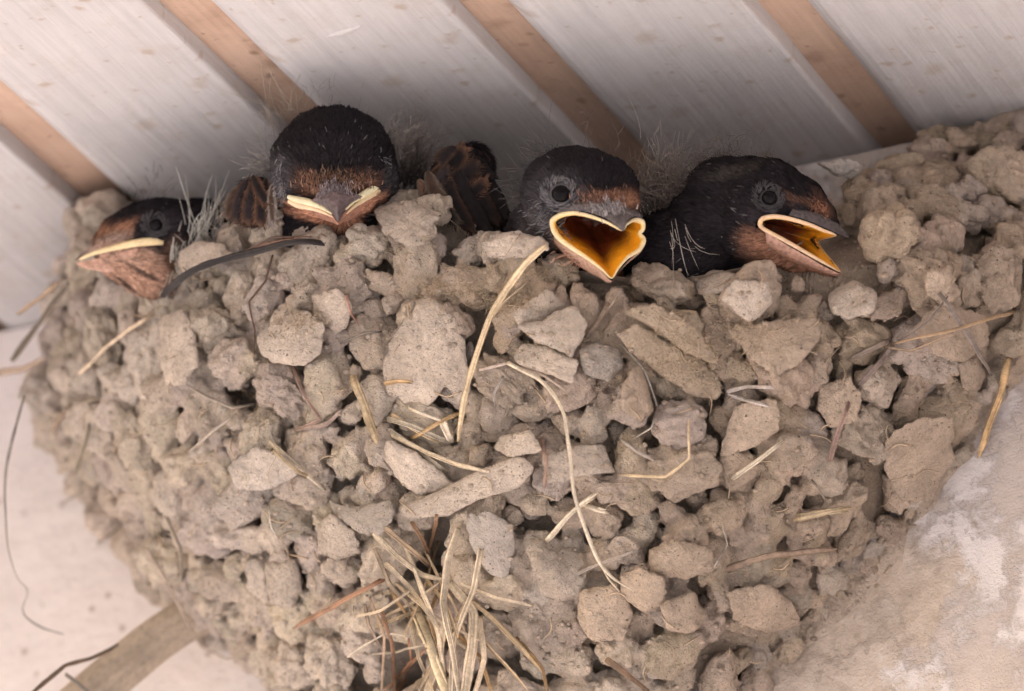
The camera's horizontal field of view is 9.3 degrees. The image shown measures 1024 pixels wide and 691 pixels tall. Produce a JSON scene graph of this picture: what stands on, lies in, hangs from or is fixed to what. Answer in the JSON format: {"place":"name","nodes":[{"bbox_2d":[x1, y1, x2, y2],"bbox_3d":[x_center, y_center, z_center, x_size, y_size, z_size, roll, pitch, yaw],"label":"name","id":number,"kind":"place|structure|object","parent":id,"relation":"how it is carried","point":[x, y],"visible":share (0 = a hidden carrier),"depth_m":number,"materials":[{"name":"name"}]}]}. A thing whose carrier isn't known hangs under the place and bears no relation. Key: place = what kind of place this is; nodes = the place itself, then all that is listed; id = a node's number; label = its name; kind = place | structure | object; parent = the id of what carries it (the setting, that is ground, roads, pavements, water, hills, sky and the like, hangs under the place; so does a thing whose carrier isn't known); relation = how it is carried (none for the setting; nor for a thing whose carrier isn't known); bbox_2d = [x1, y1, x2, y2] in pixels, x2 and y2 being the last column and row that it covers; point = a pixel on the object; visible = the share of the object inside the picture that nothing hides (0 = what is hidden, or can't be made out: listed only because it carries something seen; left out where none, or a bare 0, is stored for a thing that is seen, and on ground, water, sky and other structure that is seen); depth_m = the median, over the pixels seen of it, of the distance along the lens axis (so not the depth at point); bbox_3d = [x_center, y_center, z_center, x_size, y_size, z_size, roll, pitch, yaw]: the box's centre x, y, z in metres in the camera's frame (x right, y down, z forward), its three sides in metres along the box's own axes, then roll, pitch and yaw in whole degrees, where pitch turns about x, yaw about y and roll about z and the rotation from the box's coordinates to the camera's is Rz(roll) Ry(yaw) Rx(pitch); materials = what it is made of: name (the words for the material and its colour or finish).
{"place":"outdoors","nodes":[
{"label":"outdoors","id":0,"kind":"place"},
{"bbox_2d":[0,143,1023,690],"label":"plaster wall","id":1,"kind":"structure","parent":0,"point":[942,609],"depth_m":1.05,"materials":[{"name":"white paint"}]},
{"bbox_2d":[0,0,1023,331],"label":"plank ceiling","id":2,"kind":"structure","parent":1,"relation":"on","point":[106,94],"depth_m":1.06,"materials":[{"name":"white wood"}]},
{"bbox_2d":[17,110,1023,690],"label":"mud nest","id":3,"kind":"object","parent":1,"relation":"attached to","point":[241,484],"visible":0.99,"depth_m":1.04,"materials":[{"name":"soil"}]},
{"bbox_2d":[0,356,45,375],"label":"twig","id":4,"kind":"object","parent":3,"relation":"in","point":[17,370],"visible":1,"depth_m":1.10,"materials":[{"name":"plant"}]},
{"bbox_2d":[4,396,62,634],"bbox_3d":[-0.083,0.029,1.091,0.011,0.034,0.027,-11,-25,25],"label":"plant fibre","id":5,"kind":"object","parent":3,"relation":"hanging from","point":[10,450],"visible":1,"depth_m":1.08,"materials":[{"name":"plant"}]},
{"bbox_2d":[17,282,58,315],"bbox_3d":[-0.082,-0.008,1.094,0.011,0.002,0.005,-11,-25,25],"label":"twig","id":6,"kind":"object","parent":3,"relation":"on","point":[38,299],"visible":1,"depth_m":1.09,"materials":[{"name":"plant"}]},
{"bbox_2d":[10,282,70,362],"bbox_3d":[-0.082,-0.004,1.095,0.017,0.009,0.008,-11,-25,25],"label":"twig","id":7,"kind":"object","parent":3,"relation":"in","point":[23,344],"visible":1,"depth_m":1.09,"materials":[{"name":"plant"}]},
{"bbox_2d":[64,672,87,690],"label":"twig","id":8,"kind":"object","parent":3,"relation":"in","point":[72,679],"visible":1,"depth_m":1.08,"materials":[{"name":"plant"}]},
{"bbox_2d":[60,603,209,690],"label":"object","id":9,"kind":"object","parent":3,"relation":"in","point":[137,655],"visible":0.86,"depth_m":1.09,"materials":[{"name":"wood"}]},
{"bbox_2d":[32,643,117,690],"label":"twig","id":10,"kind":"object","parent":9,"relation":"attached to","point":[44,682],"visible":1,"depth_m":1.08,"materials":[{"name":"plant"}]},
{"bbox_2d":[75,164,231,303],"bbox_3d":[-0.056,-0.017,1.079,0.029,0.025,0.032,-11,-25,25],"label":"swallow chick","id":11,"kind":"object","parent":3,"relation":"on","point":[136,247],"visible":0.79,"depth_m":1.07,"materials":[{"name":"black"}]},
{"bbox_2d":[160,239,324,297],"bbox_3d":[-0.048,-0.013,1.060,0.037,0.004,0.008,-17,-29,35],"label":"twig","id":12,"kind":"object","parent":3,"relation":"on","point":[174,284],"visible":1,"depth_m":1.06,"materials":[{"name":"wood"}]},
{"bbox_2d":[293,579,384,628],"bbox_3d":[-0.030,0.043,1.058,0.004,0.004,0.024,20,-30,-39],"label":"twig","id":13,"kind":"object","parent":3,"relation":"in","point":[332,606],"visible":1,"depth_m":1.05,"materials":[{"name":"plant"}]},
{"bbox_2d":[349,374,378,443],"bbox_3d":[-0.024,0.010,1.044,0.006,0.013,0.004,-11,-25,25],"label":"straw","id":14,"kind":"object","parent":3,"relation":"on","point":[363,403],"visible":1,"depth_m":1.04,"materials":[{"name":"beige plant"}]},
{"bbox_2d":[219,53,509,294],"bbox_3d":[-0.023,-0.024,1.063,0.048,0.043,0.048,-11,-25,25],"label":"swallow chick","id":15,"kind":"object","parent":3,"relation":"on","point":[336,169],"visible":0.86,"depth_m":1.05,"materials":[{"name":"black"}]},
{"bbox_2d":[385,406,489,473],"bbox_3d":[-0.012,0.016,1.040,0.018,0.013,0.009,-11,-25,25],"label":"straw","id":16,"kind":"object","parent":3,"relation":"on","point":[426,432],"visible":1,"depth_m":1.04,"materials":[{"name":"beige plant"}]},
{"bbox_2d":[347,514,548,690],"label":"straw tuft","id":17,"kind":"object","parent":3,"relation":"on","point":[436,670],"visible":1,"depth_m":1.04,"materials":[{"name":"beige plant"}]},
{"bbox_2d":[457,244,547,441],"bbox_3d":[-0.003,-0.001,1.033,0.004,0.025,0.028,14,-27,-29],"label":"straw","id":18,"kind":"object","parent":3,"relation":"on","point":[519,271],"visible":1,"depth_m":1.03,"materials":[{"name":"beige plant"}]},
{"bbox_2d":[506,360,633,590],"bbox_3d":[0.011,0.020,1.031,0.025,0.035,0.008,17,-28,-34],"label":"straw","id":19,"kind":"object","parent":3,"relation":"hanging from","point":[550,390],"visible":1,"depth_m":1.03,"materials":[{"name":"plant"}]},
{"bbox_2d":[489,96,708,281],"bbox_3d":[0.014,-0.022,1.046,0.039,0.038,0.040,-11,-25,25],"label":"swallow chick","id":20,"kind":"object","parent":3,"relation":"on","point":[579,207],"visible":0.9,"depth_m":1.03,"materials":[{"name":"black"}]},
{"bbox_2d":[617,419,689,477],"bbox_3d":[0.023,0.017,1.032,0.014,0.010,0.002,-11,-25,25],"label":"grass stem","id":21,"kind":"object","parent":3,"relation":"on","point":[662,476],"visible":1,"depth_m":1.03,"materials":[{"name":"plant"}]},
{"bbox_2d":[622,125,849,277],"bbox_3d":[0.036,-0.020,1.044,0.035,0.030,0.033,5,-24,-12],"label":"swallow chick","id":22,"kind":"object","parent":3,"relation":"on","point":[722,211],"visible":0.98,"depth_m":1.03,"materials":[{"name":"black"}]},
{"bbox_2d":[730,439,784,480],"bbox_3d":[0.040,0.018,1.034,0.010,0.006,0.003,-11,-25,25],"label":"straw","id":23,"kind":"object","parent":3,"relation":"on","point":[756,461],"visible":1,"depth_m":1.03,"materials":[{"name":"beige plant"}]},
{"bbox_2d":[727,548,837,572],"bbox_3d":[0.045,0.035,1.040,0.020,0.006,0.006,4,-23,-10],"label":"twig","id":24,"kind":"object","parent":3,"relation":"in","point":[760,558],"visible":1,"depth_m":1.04,"materials":[{"name":"plant"}]},
{"bbox_2d":[793,506,850,521],"bbox_3d":[0.051,0.028,1.040,0.009,0.004,0.007,-11,-25,25],"label":"straw","id":25,"kind":"object","parent":3,"relation":"on","point":[805,516],"visible":1,"depth_m":1.04,"materials":[{"name":"beige plant"}]},
{"bbox_2d":[828,401,851,461],"bbox_3d":[0.053,0.014,1.035,0.007,0.008,0.007,-11,-25,25],"label":"straw","id":26,"kind":"object","parent":3,"relation":"on","point":[836,435],"visible":1,"depth_m":1.03,"materials":[{"name":"brown plant"}]},
{"bbox_2d":[891,310,1015,344],"bbox_3d":[0.075,-0.004,1.037,0.023,0.012,0.010,9,-25,-21],"label":"grass stem","id":27,"kind":"object","parent":3,"relation":"on","point":[966,325],"visible":1,"depth_m":1.03,"materials":[{"name":"plant"}]},
{"bbox_2d":[937,292,992,375],"bbox_3d":[0.076,-0.001,1.038,0.005,0.008,0.027,-11,-25,25],"label":"grass stem","id":28,"kind":"object","parent":3,"relation":"on","point":[960,323],"visible":1,"depth_m":1.03,"materials":[{"name":"plant"}]},
{"bbox_2d":[976,357,1010,457],"bbox_3d":[0.080,0.011,1.052,0.011,0.014,0.012,-11,-25,25],"label":"straw","id":29,"kind":"object","parent":3,"relation":"on","point":[1005,372],"visible":1,"depth_m":1.05,"materials":[{"name":"plant"}]}
]}

